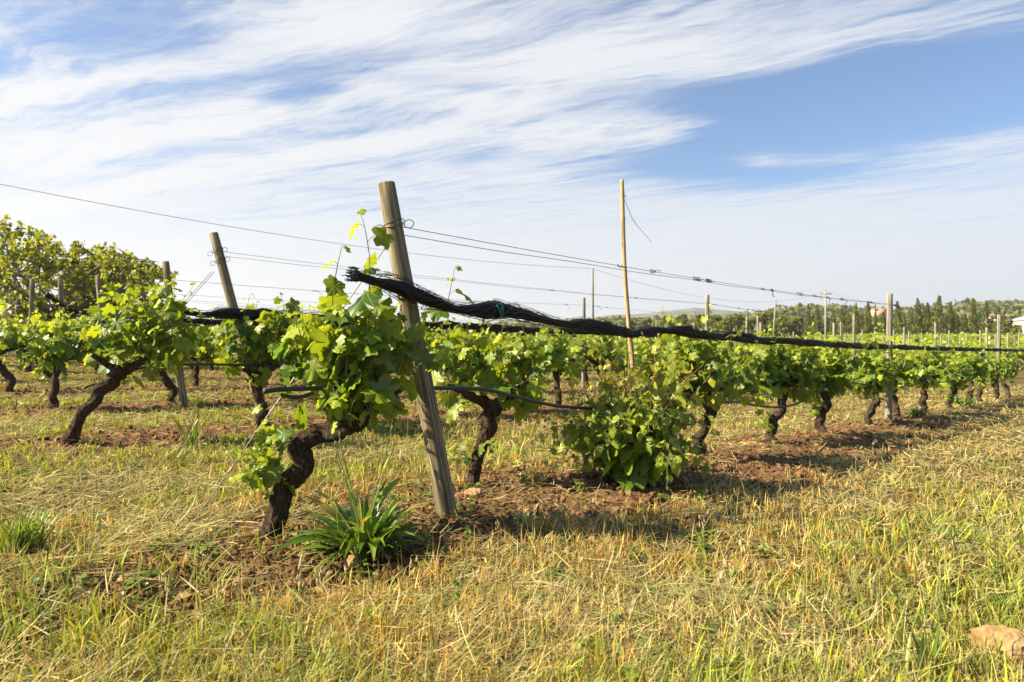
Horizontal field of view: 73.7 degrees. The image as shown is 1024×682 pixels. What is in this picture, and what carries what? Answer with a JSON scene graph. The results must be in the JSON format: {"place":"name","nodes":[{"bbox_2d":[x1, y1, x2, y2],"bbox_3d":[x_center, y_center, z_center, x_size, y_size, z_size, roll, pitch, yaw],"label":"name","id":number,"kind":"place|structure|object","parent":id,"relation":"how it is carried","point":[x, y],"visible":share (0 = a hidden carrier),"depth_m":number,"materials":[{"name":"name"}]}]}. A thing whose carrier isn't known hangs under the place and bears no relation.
{"place":"outdoors","nodes":[
{"label":"outdoors","id":0,"kind":"place"},
{"bbox_2d":[0,348,1023,681],"bbox_3d":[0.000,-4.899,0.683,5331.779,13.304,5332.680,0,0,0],"label":"ground","id":1,"kind":"structure","parent":0,"point":[126,440],"depth_m":4.72,"materials":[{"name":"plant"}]},
{"bbox_2d":[0,298,48,391],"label":"grapevine","id":2,"kind":"object","parent":1,"relation":"on","point":[13,344],"visible":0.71,"depth_m":10.17,"materials":[{"name":"green plant"}]},
{"bbox_2d":[0,313,51,371],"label":"grapevine","id":3,"kind":"object","parent":1,"relation":"on","point":[27,369],"visible":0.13,"depth_m":14.98,"materials":[{"name":"green plant"}]},
{"bbox_2d":[0,499,59,556],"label":"weed","id":4,"kind":"object","parent":1,"relation":"on","point":[20,537],"visible":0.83,"depth_m":2.96,"materials":[{"name":"green plant"}]},
{"bbox_2d":[28,279,34,370],"bbox_3d":[-10.642,-0.294,15.117,0.115,2.160,0.112,0,0,0],"label":"wooden post","id":5,"kind":"object","parent":1,"relation":"on","point":[32,294],"visible":0.53,"depth_m":15.08,"materials":[{"name":"grey wood"}]},
{"bbox_2d":[8,297,91,378],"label":"grapevine","id":6,"kind":"object","parent":1,"relation":"on","point":[47,373],"visible":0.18,"depth_m":12.91,"materials":[{"name":"green plant"}]},
{"bbox_2d":[0,303,103,408],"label":"grapevine","id":7,"kind":"object","parent":1,"relation":"on","point":[55,352],"visible":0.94,"depth_m":8.21,"materials":[{"name":"green plant"}]},
{"bbox_2d":[58,279,67,378],"bbox_3d":[-8.667,-0.177,13.171,0.109,2.043,0.118,-2,0,0],"label":"wooden post","id":8,"kind":"object","parent":1,"relation":"on","point":[60,290],"visible":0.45,"depth_m":13.14,"materials":[{"name":"grey wood"}]},
{"bbox_2d":[45,292,369,329],"bbox_3d":[-6.128,-0.590,15.640,0.128,0.645,7.719,0,0,44],"label":"rolled net","id":9,"kind":"object","parent":8,"relation":"attached to","point":[56,301],"visible":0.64,"depth_m":13.14,"materials":[{"name":"black plastic"}]},
{"bbox_2d":[0,214,179,360],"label":"spreading tree","id":10,"kind":"object","parent":1,"relation":"on","point":[76,277],"visible":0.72,"depth_m":19.02,"materials":[{"name":"green plant"}]},
{"bbox_2d":[95,275,107,379],"bbox_3d":[-6.700,-0.093,11.228,0.125,1.991,0.120,-5,0,0],"label":"wooden post","id":11,"kind":"object","parent":1,"relation":"on","point":[99,282],"visible":0.32,"depth_m":11.18,"materials":[{"name":"grey wood"}]},
{"bbox_2d":[75,311,139,361],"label":"grapevine","id":12,"kind":"object","parent":1,"relation":"on","point":[80,334],"visible":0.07,"depth_m":10.83,"materials":[{"name":"green plant"}]},
{"bbox_2d":[58,269,213,445],"bbox_3d":[-3.272,0.169,5.974,1.177,1.559,0.804,0,0,14],"label":"grapevine","id":13,"kind":"object","parent":1,"relation":"on","point":[154,327],"visible":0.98,"depth_m":5.88,"materials":[{"name":"green plant"}]},
{"bbox_2d":[109,302,206,401],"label":"grapevine","id":14,"kind":"object","parent":1,"relation":"on","point":[170,385],"visible":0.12,"depth_m":9.18,"materials":[{"name":"green plant"}]},
{"bbox_2d":[159,261,188,408],"bbox_3d":[-4.382,-0.027,8.887,0.208,2.035,0.105,-8,0,0],"label":"wooden post","id":15,"kind":"object","parent":1,"relation":"on","point":[182,392],"visible":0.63,"depth_m":8.85,"materials":[{"name":"grey wood"}]},
{"bbox_2d":[167,402,212,447],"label":"weed","id":16,"kind":"object","parent":1,"relation":"on","point":[197,432],"visible":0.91,"depth_m":5.72,"materials":[{"name":"green plant"}]},
{"bbox_2d":[168,310,218,385],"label":"grapevine","id":17,"kind":"object","parent":1,"relation":"on","point":[206,357],"visible":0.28,"depth_m":12.16,"materials":[{"name":"green plant"}]},
{"bbox_2d":[207,232,271,426],"bbox_3d":[-2.832,-0.056,7.147,0.218,2.228,0.117,-16,0,0],"label":"wooden post","id":18,"kind":"object","parent":1,"relation":"on","point":[221,261],"visible":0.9,"depth_m":7.11,"materials":[{"name":"brown wood"}]},
{"bbox_2d":[102,320,576,336],"bbox_3d":[-2.420,-0.209,15.444,0.118,0.317,12.347,0,0,44],"label":"rolled net","id":19,"kind":"object","parent":18,"relation":"attached to","point":[103,321],"visible":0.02,"depth_m":17.86,"materials":[{"name":"black plastic"}]},
{"bbox_2d":[225,252,1004,338],"bbox_3d":[14.170,-0.508,24.663,0.246,0.656,49.163,0,0,44],"label":"trellis wire","id":20,"kind":"object","parent":18,"relation":"attached to","point":[538,288],"visible":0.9,"depth_m":10.16,"materials":[{"name":"grey metal"}]},
{"bbox_2d":[198,305,287,398],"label":"grapevine","id":21,"kind":"object","parent":1,"relation":"on","point":[214,342],"visible":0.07,"depth_m":9.85,"materials":[{"name":"green plant"}]},
{"bbox_2d":[211,292,305,427],"bbox_3d":[-2.564,0.241,7.162,1.260,1.476,0.843,0,0,5],"label":"grapevine","id":22,"kind":"object","parent":1,"relation":"on","point":[264,344],"visible":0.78,"depth_m":7.00,"materials":[{"name":"green plant"}]},
{"bbox_2d":[82,363,650,388],"bbox_3d":[0.560,0.394,10.242,0.049,0.320,12.215,0,0,44],"label":"drip hose","id":23,"kind":"object","parent":22,"relation":"attached to","point":[204,364],"visible":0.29,"depth_m":6.75,"materials":[{"name":"black plastic"}]},
{"bbox_2d":[225,209,443,539],"bbox_3d":[-0.861,0.167,3.409,1.054,1.699,0.672,0,0,-33],"label":"grapevine","id":24,"kind":"object","parent":1,"relation":"on","point":[364,393],"visible":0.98,"depth_m":3.32,"materials":[{"name":"green plant"}]},
{"bbox_2d":[344,555,359,571],"bbox_3d":[-0.685,0.954,2.919,0.066,0.068,0.066,2,12,0],"label":"stone","id":25,"kind":"object","parent":1,"relation":"on","point":[351,562],"visible":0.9,"depth_m":2.90,"materials":[{"name":"beige stone"}]},
{"bbox_2d":[270,426,442,576],"bbox_3d":[-0.699,0.732,3.138,0.747,0.662,0.799,0,0,-11],"label":"weed","id":26,"kind":"object","parent":1,"relation":"on","point":[365,528],"visible":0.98,"depth_m":3.08,"materials":[{"name":"green plant"}]},
{"bbox_2d":[376,181,456,518],"bbox_3d":[-0.511,0.103,3.737,0.218,1.958,0.117,-10,1,0],"label":"wooden post","id":27,"kind":"object","parent":1,"relation":"on","point":[439,469],"visible":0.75,"depth_m":3.70,"materials":[{"name":"brown wood"}]},
{"bbox_2d":[188,248,384,530],"bbox_3d":[-1.161,0.233,3.550,1.015,1.512,0.049,0,0,-19],"label":"guy wire","id":28,"kind":"object","parent":27,"relation":"attached to","point":[266,417],"visible":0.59,"depth_m":3.48,"materials":[{"name":"grey metal"}]},
{"bbox_2d":[342,267,1023,351],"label":"rolled net","id":29,"kind":"object","parent":27,"relation":"attached to","point":[495,309],"visible":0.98,"depth_m":4.48,"materials":[{"name":"black plastic"}]},
{"bbox_2d":[383,298,467,399],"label":"grapevine","id":30,"kind":"object","parent":1,"relation":"on","point":[427,338],"visible":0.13,"depth_m":8.84,"materials":[{"name":"green plant"}]},
{"bbox_2d":[182,317,673,337],"bbox_3d":[1.911,-0.173,15.922,0.125,0.277,19.031,0,0,44],"label":"rolled net","id":31,"kind":"object","parent":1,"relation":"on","point":[198,320],"visible":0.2,"depth_m":9.66,"materials":[{"name":"black plastic"}]},
{"bbox_2d":[455,498,483,513],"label":"weed","id":32,"kind":"object","parent":1,"relation":"on","point":[472,504],"visible":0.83,"depth_m":3.84,"materials":[{"name":"green plant"}]},
{"bbox_2d":[463,488,486,496],"bbox_3d":[-0.237,0.957,4.308,0.156,0.066,0.087,-10,-24,0],"label":"stone","id":33,"kind":"object","parent":1,"relation":"on","point":[480,491],"visible":0.74,"depth_m":4.28,"materials":[{"name":"beige stone"}]},
{"bbox_2d":[401,265,585,486],"bbox_3d":[-0.126,0.283,4.861,1.264,1.588,0.805,0,0,-2],"label":"grapevine","id":34,"kind":"object","parent":1,"relation":"on","point":[477,372],"visible":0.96,"depth_m":4.70,"materials":[{"name":"green plant"}]},
{"bbox_2d":[462,316,527,410],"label":"grapevine","id":35,"kind":"object","parent":1,"relation":"on","point":[500,354],"visible":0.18,"depth_m":9.62,"materials":[{"name":"green plant"}]},
{"bbox_2d":[0,387,996,681],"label":"prunings","id":36,"kind":"object","parent":1,"relation":"on","point":[360,573],"visible":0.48,"depth_m":3.36,"materials":[{"name":"brown plant"}]},
{"bbox_2d":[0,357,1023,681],"bbox_3d":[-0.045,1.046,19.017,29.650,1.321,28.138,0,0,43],"label":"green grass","id":37,"kind":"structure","parent":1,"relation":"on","point":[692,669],"depth_m":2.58,"materials":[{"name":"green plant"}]},
{"bbox_2d":[1,382,1022,681],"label":"weeds","id":38,"kind":"object","parent":1,"relation":"on","point":[459,592],"visible":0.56,"depth_m":2.92,"materials":[{"name":"green plant"}]},
{"bbox_2d":[4,312,1023,350],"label":"vine rows","id":39,"kind":"object","parent":1,"relation":"on","point":[927,339],"visible":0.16,"depth_m":75.50,"materials":[{"name":"green plant"}]},
{"bbox_2d":[496,319,549,383],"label":"grapevine","id":40,"kind":"object","parent":1,"relation":"on","point":[502,338],"visible":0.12,"depth_m":13.90,"materials":[{"name":"green plant"}]},
{"bbox_2d":[512,471,548,485],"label":"weed","id":41,"kind":"object","parent":1,"relation":"on","point":[536,478],"visible":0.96,"depth_m":4.77,"materials":[{"name":"green plant"}]},
{"bbox_2d":[525,329,590,404],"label":"grapevine","id":42,"kind":"object","parent":1,"relation":"on","point":[556,377],"visible":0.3,"depth_m":10.57,"materials":[{"name":"green plant"}]},
{"bbox_2d":[160,302,967,347],"bbox_3d":[11.714,0.074,22.042,0.154,0.700,43.387,0,0,44],"label":"rolled net","id":43,"kind":"object","parent":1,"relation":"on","point":[227,313],"visible":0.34,"depth_m":8.70,"materials":[{"name":"black plastic"}]},
{"bbox_2d":[581,297,585,387],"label":"wooden post","id":44,"kind":"object","parent":1,"relation":"on","point":[584,316],"visible":0.51,"depth_m":15.72,"materials":[{"name":"grey wood"}]},
{"bbox_2d":[179,280,983,337],"bbox_3d":[14.814,-0.479,29.339,0.313,0.550,56.237,0,0,44],"label":"trellis wire","id":45,"kind":"object","parent":44,"relation":"attached to","point":[509,302],"visible":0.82,"depth_m":14.48,"materials":[{"name":"grey metal"}]},
{"bbox_2d":[570,338,603,387],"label":"grapevine","id":46,"kind":"object","parent":1,"relation":"on","point":[586,375],"visible":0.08,"depth_m":15.83,"materials":[{"name":"green plant"}]},
{"bbox_2d":[591,268,593,337],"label":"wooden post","id":47,"kind":"object","parent":1,"relation":"on","point":[592,299],"visible":0.6,"depth_m":45.96,"materials":[{"name":"grey wood"}]},
{"bbox_2d":[569,316,636,400],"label":"grapevine","id":48,"kind":"object","parent":1,"relation":"on","point":[606,350],"visible":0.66,"depth_m":11.49,"materials":[{"name":"green plant"}]},
{"bbox_2d":[611,336,647,385],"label":"grapevine","id":49,"kind":"object","parent":1,"relation":"on","point":[619,357],"visible":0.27,"depth_m":16.89,"materials":[{"name":"green plant"}]},
{"bbox_2d":[535,331,726,491],"bbox_3d":[0.825,0.515,4.941,1.292,1.173,1.116,0,0,36],"label":"bush","id":50,"kind":"object","parent":1,"relation":"on","point":[636,445],"visible":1,"depth_m":4.75,"materials":[{"name":"green plant"}]},
{"bbox_2d":[620,179,649,393],"bbox_3d":[0.991,-0.139,5.467,0.254,2.302,0.054,0,0,-3],"label":"bamboo cane","id":51,"kind":"object","parent":1,"relation":"on","point":[626,297],"visible":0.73,"depth_m":5.45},
{"bbox_2d":[621,321,667,390],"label":"grapevine","id":52,"kind":"object","parent":1,"relation":"on","point":[646,355],"visible":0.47,"depth_m":12.43,"materials":[{"name":"green plant"}]},
{"bbox_2d":[676,314,695,327],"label":"pine tree","id":53,"kind":"object","parent":1,"relation":"on","point":[682,318],"visible":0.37,"depth_m":117.69,"materials":[{"name":"green plant"}]},
{"bbox_2d":[705,295,708,341],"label":"wooden post","id":54,"kind":"object","parent":1,"relation":"on","point":[706,306],"visible":0.34,"depth_m":14.20,"materials":[{"name":"grey wood"}]},
{"bbox_2d":[643,304,771,455],"bbox_3d":[1.715,0.410,6.096,0.804,1.468,1.519,0,0,44],"label":"grapevine","id":55,"kind":"object","parent":1,"relation":"on","point":[737,380],"visible":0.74,"depth_m":5.99,"materials":[{"name":"green plant"}]},
{"bbox_2d":[709,314,725,333],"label":"pine tree","id":56,"kind":"object","parent":1,"relation":"on","point":[718,318],"visible":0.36,"depth_m":115.72,"materials":[{"name":"green plant"}]},
{"bbox_2d":[718,316,738,333],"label":"pine tree","id":57,"kind":"object","parent":1,"relation":"on","point":[723,324],"visible":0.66,"depth_m":109.89,"materials":[{"name":"green plant"}]},
{"bbox_2d":[731,313,745,329],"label":"pine tree","id":58,"kind":"object","parent":1,"relation":"on","point":[736,322],"visible":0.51,"depth_m":119.69,"materials":[{"name":"green plant"}]},
{"bbox_2d":[722,333,756,393],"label":"grapevine","id":59,"kind":"object","parent":1,"relation":"on","point":[740,361],"visible":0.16,"depth_m":15.25,"materials":[{"name":"green plant"}]},
{"bbox_2d":[740,317,756,335],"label":"pine tree","id":60,"kind":"object","parent":1,"relation":"on","point":[751,323],"visible":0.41,"depth_m":111.85,"materials":[{"name":"green plant"}]},
{"bbox_2d":[755,312,772,335],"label":"pine tree","id":61,"kind":"object","parent":1,"relation":"on","point":[763,317],"visible":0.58,"depth_m":115.65,"materials":[{"name":"green plant"}]},
{"bbox_2d":[772,315,791,337],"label":"pine tree","id":62,"kind":"object","parent":1,"relation":"on","point":[782,321],"visible":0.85,"depth_m":117.45,"materials":[{"name":"green plant"}]},
{"bbox_2d":[734,325,837,444],"bbox_3d":[2.966,0.491,7.348,0.954,1.336,1.424,0,0,44],"label":"grapevine","id":63,"kind":"object","parent":1,"relation":"on","point":[786,378],"visible":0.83,"depth_m":7.25,"materials":[{"name":"green plant"}]},
{"bbox_2d":[262,378,1023,409],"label":"drip hose","id":64,"kind":"object","parent":63,"relation":"attached to","point":[293,388],"visible":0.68,"depth_m":4.12,"materials":[{"name":"black plastic"}]},
{"bbox_2d":[788,315,806,336],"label":"pine tree","id":65,"kind":"object","parent":1,"relation":"on","point":[797,326],"visible":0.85,"depth_m":119.84,"materials":[{"name":"green plant"}]},
{"bbox_2d":[805,303,811,334],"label":"cypress tree","id":66,"kind":"object","parent":1,"relation":"on","point":[808,322],"visible":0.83,"depth_m":139.82,"materials":[{"name":"green plant"}]},
{"bbox_2d":[811,304,822,334],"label":"cypress tree","id":67,"kind":"object","parent":1,"relation":"on","point":[817,321],"visible":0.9,"depth_m":141.74,"materials":[{"name":"green plant"}]},
{"bbox_2d":[820,289,830,337],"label":"utility pole","id":68,"kind":"object","parent":1,"relation":"on","point":[825,333],"visible":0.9,"depth_m":95.92,"materials":[{"name":"wood"}]},
{"bbox_2d":[0,184,932,306],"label":"power cable","id":69,"kind":"object","parent":68,"relation":"attached to","point":[345,244],"visible":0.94,"depth_m":31.17,"materials":[{"name":"metal"}]},
{"bbox_2d":[794,322,880,433],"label":"grapevine","id":70,"kind":"object","parent":1,"relation":"on","point":[834,375],"visible":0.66,"depth_m":8.23,"materials":[{"name":"green plant"}]},
{"bbox_2d":[836,309,848,334],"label":"cypress tree","id":71,"kind":"object","parent":1,"relation":"on","point":[842,316],"visible":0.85,"depth_m":137.72,"materials":[{"name":"green plant"}]},
{"bbox_2d":[852,303,859,334],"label":"cypress tree","id":72,"kind":"object","parent":1,"relation":"on","point":[857,324],"visible":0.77,"depth_m":135.71,"materials":[{"name":"green plant"}]},
{"bbox_2d":[861,301,872,333],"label":"cypress tree","id":73,"kind":"object","parent":1,"relation":"on","point":[868,319],"visible":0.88,"depth_m":137.72,"materials":[{"name":"green plant"}]},
{"bbox_2d":[840,324,908,424],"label":"grapevine","id":74,"kind":"object","parent":1,"relation":"on","point":[875,373],"visible":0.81,"depth_m":9.48,"materials":[{"name":"green plant"}]},
{"bbox_2d":[870,308,885,318],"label":"house","id":75,"kind":"structure","parent":1,"relation":"on","point":[879,311],"depth_m":297.68,"materials":[{"name":"ceramic"}]},
{"bbox_2d":[885,293,892,419],"bbox_3d":[5.590,0.289,10.124,0.100,1.986,0.106,1,0,0],"label":"wooden post","id":76,"kind":"object","parent":1,"relation":"on","point":[889,332],"visible":0.69,"depth_m":10.09,"materials":[{"name":"grey wood"}]},
{"bbox_2d":[404,227,1021,329],"bbox_3d":[16.024,-0.337,20.885,0.084,0.381,47.848,0,0,44],"label":"trellis wire","id":77,"kind":"object","parent":76,"relation":"attached to","point":[709,281],"visible":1,"depth_m":5.72,"materials":[{"name":"grey metal"}]},
{"bbox_2d":[857,339,931,417],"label":"grapevine","id":78,"kind":"object","parent":1,"relation":"on","point":[906,369],"visible":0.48,"depth_m":10.54,"materials":[{"name":"green plant"}]},
{"bbox_2d":[893,301,905,334],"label":"cypress tree","id":79,"kind":"object","parent":1,"relation":"on","point":[897,319],"visible":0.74,"depth_m":131.69,"materials":[{"name":"green plant"}]},
{"bbox_2d":[903,408,928,417],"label":"weed","id":80,"kind":"object","parent":1,"relation":"on","point":[918,413],"visible":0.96,"depth_m":10.73,"materials":[{"name":"green plant"}]},
{"bbox_2d":[910,298,926,336],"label":"cypress tree","id":81,"kind":"object","parent":1,"relation":"on","point":[918,327],"visible":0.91,"depth_m":129.62,"materials":[{"name":"green plant"}]},
{"bbox_2d":[893,598,949,674],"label":"weed","id":82,"kind":"object","parent":1,"relation":"on","point":[936,650],"visible":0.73,"depth_m":2.14,"materials":[{"name":"green plant"}]},
{"bbox_2d":[899,334,954,412],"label":"grapevine","id":83,"kind":"object","parent":1,"relation":"on","point":[929,366],"visible":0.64,"depth_m":11.46,"materials":[{"name":"green plant"}]},
{"bbox_2d":[922,302,933,335],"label":"cypress tree","id":84,"kind":"object","parent":1,"relation":"on","point":[927,319],"visible":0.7,"depth_m":133.69,"materials":[{"name":"green plant"}]},
{"bbox_2d":[929,295,948,334],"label":"cypress tree","id":85,"kind":"object","parent":1,"relation":"on","point":[942,325],"visible":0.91,"depth_m":127.57,"materials":[{"name":"green plant"}]},
{"bbox_2d":[921,519,976,543],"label":"weed","id":86,"kind":"object","parent":1,"relation":"on","point":[955,533],"visible":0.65,"depth_m":3.73,"materials":[{"name":"green plant"}]},
{"bbox_2d":[945,301,956,333],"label":"cypress tree","id":87,"kind":"object","parent":1,"relation":"on","point":[951,323],"visible":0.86,"depth_m":129.68,"materials":[{"name":"green plant"}]},
{"bbox_2d":[930,351,976,408],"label":"grapevine","id":88,"kind":"object","parent":1,"relation":"on","point":[955,366],"visible":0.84,"depth_m":12.96,"materials":[{"name":"green plant"}]},
{"bbox_2d":[946,395,979,406],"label":"weed","id":89,"kind":"object","parent":1,"relation":"on","point":[965,402],"visible":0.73,"depth_m":13.64,"materials":[{"name":"green plant"}]},
{"bbox_2d":[957,314,969,333],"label":"cypress tree","id":90,"kind":"object","parent":1,"relation":"on","point":[964,322],"visible":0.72,"depth_m":141.78,"materials":[{"name":"green plant"}]},
{"bbox_2d":[966,298,980,333],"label":"cypress tree","id":91,"kind":"object","parent":1,"relation":"on","point":[973,329],"visible":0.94,"depth_m":127.69,"materials":[{"name":"green plant"}]},
{"bbox_2d":[949,344,1002,400],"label":"grapevine","id":92,"kind":"object","parent":1,"relation":"on","point":[978,366],"visible":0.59,"depth_m":14.12,"materials":[{"name":"green plant"}]},
{"bbox_2d":[977,300,993,333],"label":"cypress tree","id":93,"kind":"object","parent":1,"relation":"on","point":[986,317],"visible":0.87,"depth_m":125.80,"materials":[{"name":"green plant"}]},
{"bbox_2d":[964,344,1008,401],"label":"grapevine","id":94,"kind":"object","parent":1,"relation":"on","point":[994,377],"visible":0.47,"depth_m":15.15,"materials":[{"name":"green plant"}]},
{"bbox_2d":[968,624,1023,663],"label":"stone","id":95,"kind":"object","parent":1,"relation":"on","point":[1012,642],"visible":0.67,"depth_m":2.25,"materials":[{"name":"beige stone"}]},
{"bbox_2d":[991,306,1002,333],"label":"cypress tree","id":96,"kind":"object","parent":1,"relation":"on","point":[998,312],"visible":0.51,"depth_m":129.90,"materials":[{"name":"green plant"}]},
{"bbox_2d":[994,315,1000,398],"bbox_3d":[11.759,0.445,16.529,0.105,2.157,0.101,2,0,0],"label":"wooden post","id":97,"kind":"object","parent":1,"relation":"on","point":[998,343],"visible":0.53,"depth_m":16.49,"materials":[{"name":"grey wood"}]},
{"bbox_2d":[981,347,1016,399],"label":"grapevine","id":98,"kind":"object","parent":1,"relation":"on","point":[1004,365],"visible":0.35,"depth_m":16.30,"materials":[{"name":"green plant"}]},
{"bbox_2d":[1001,319,1013,334],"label":"pine tree","id":99,"kind":"object","parent":1,"relation":"on","point":[1009,322],"visible":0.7,"depth_m":111.95,"materials":[{"name":"green plant"}]},
{"bbox_2d":[995,351,1023,397],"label":"grapevine","id":100,"kind":"object","parent":1,"relation":"on","point":[1013,366],"visible":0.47,"depth_m":17.41,"materials":[{"name":"green plant"}]},
{"bbox_2d":[1010,324,1022,335],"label":"pine tree","id":101,"kind":"object","parent":1,"relation":"on","point":[1015,331],"visible":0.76,"depth_m":104.83,"materials":[{"name":"green plant"}]},
{"bbox_2d":[0,352,1023,681],"bbox_3d":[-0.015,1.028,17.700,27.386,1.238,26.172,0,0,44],"label":"dry grass","id":102,"kind":"structure","parent":0,"point":[760,530],"depth_m":2.86,"materials":[{"name":"beige plant"}]},
{"bbox_2d":[0,0,1023,322],"label":"sky","id":103,"kind":"structure","parent":0,"point":[859,150],"materials":[{"name":"blue"}]},
{"bbox_2d":[491,308,751,323],"bbox_3d":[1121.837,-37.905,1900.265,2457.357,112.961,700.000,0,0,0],"label":"hills","id":104,"kind":"structure","parent":0,"point":[689,312],"depth_m":1822.40,"materials":[{"name":"green plant"}]},
{"bbox_2d":[789,309,1012,334],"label":"hill","id":105,"kind":"structure","parent":0,"point":[966,310],"depth_m":393.53,"materials":[{"name":"green plant"}]},
{"bbox_2d":[490,297,1023,333],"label":"wood","id":106,"kind":"object","parent":105,"relation":"on","point":[1016,306],"visible":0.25,"depth_m":392.77,"materials":[{"name":"green plant"}]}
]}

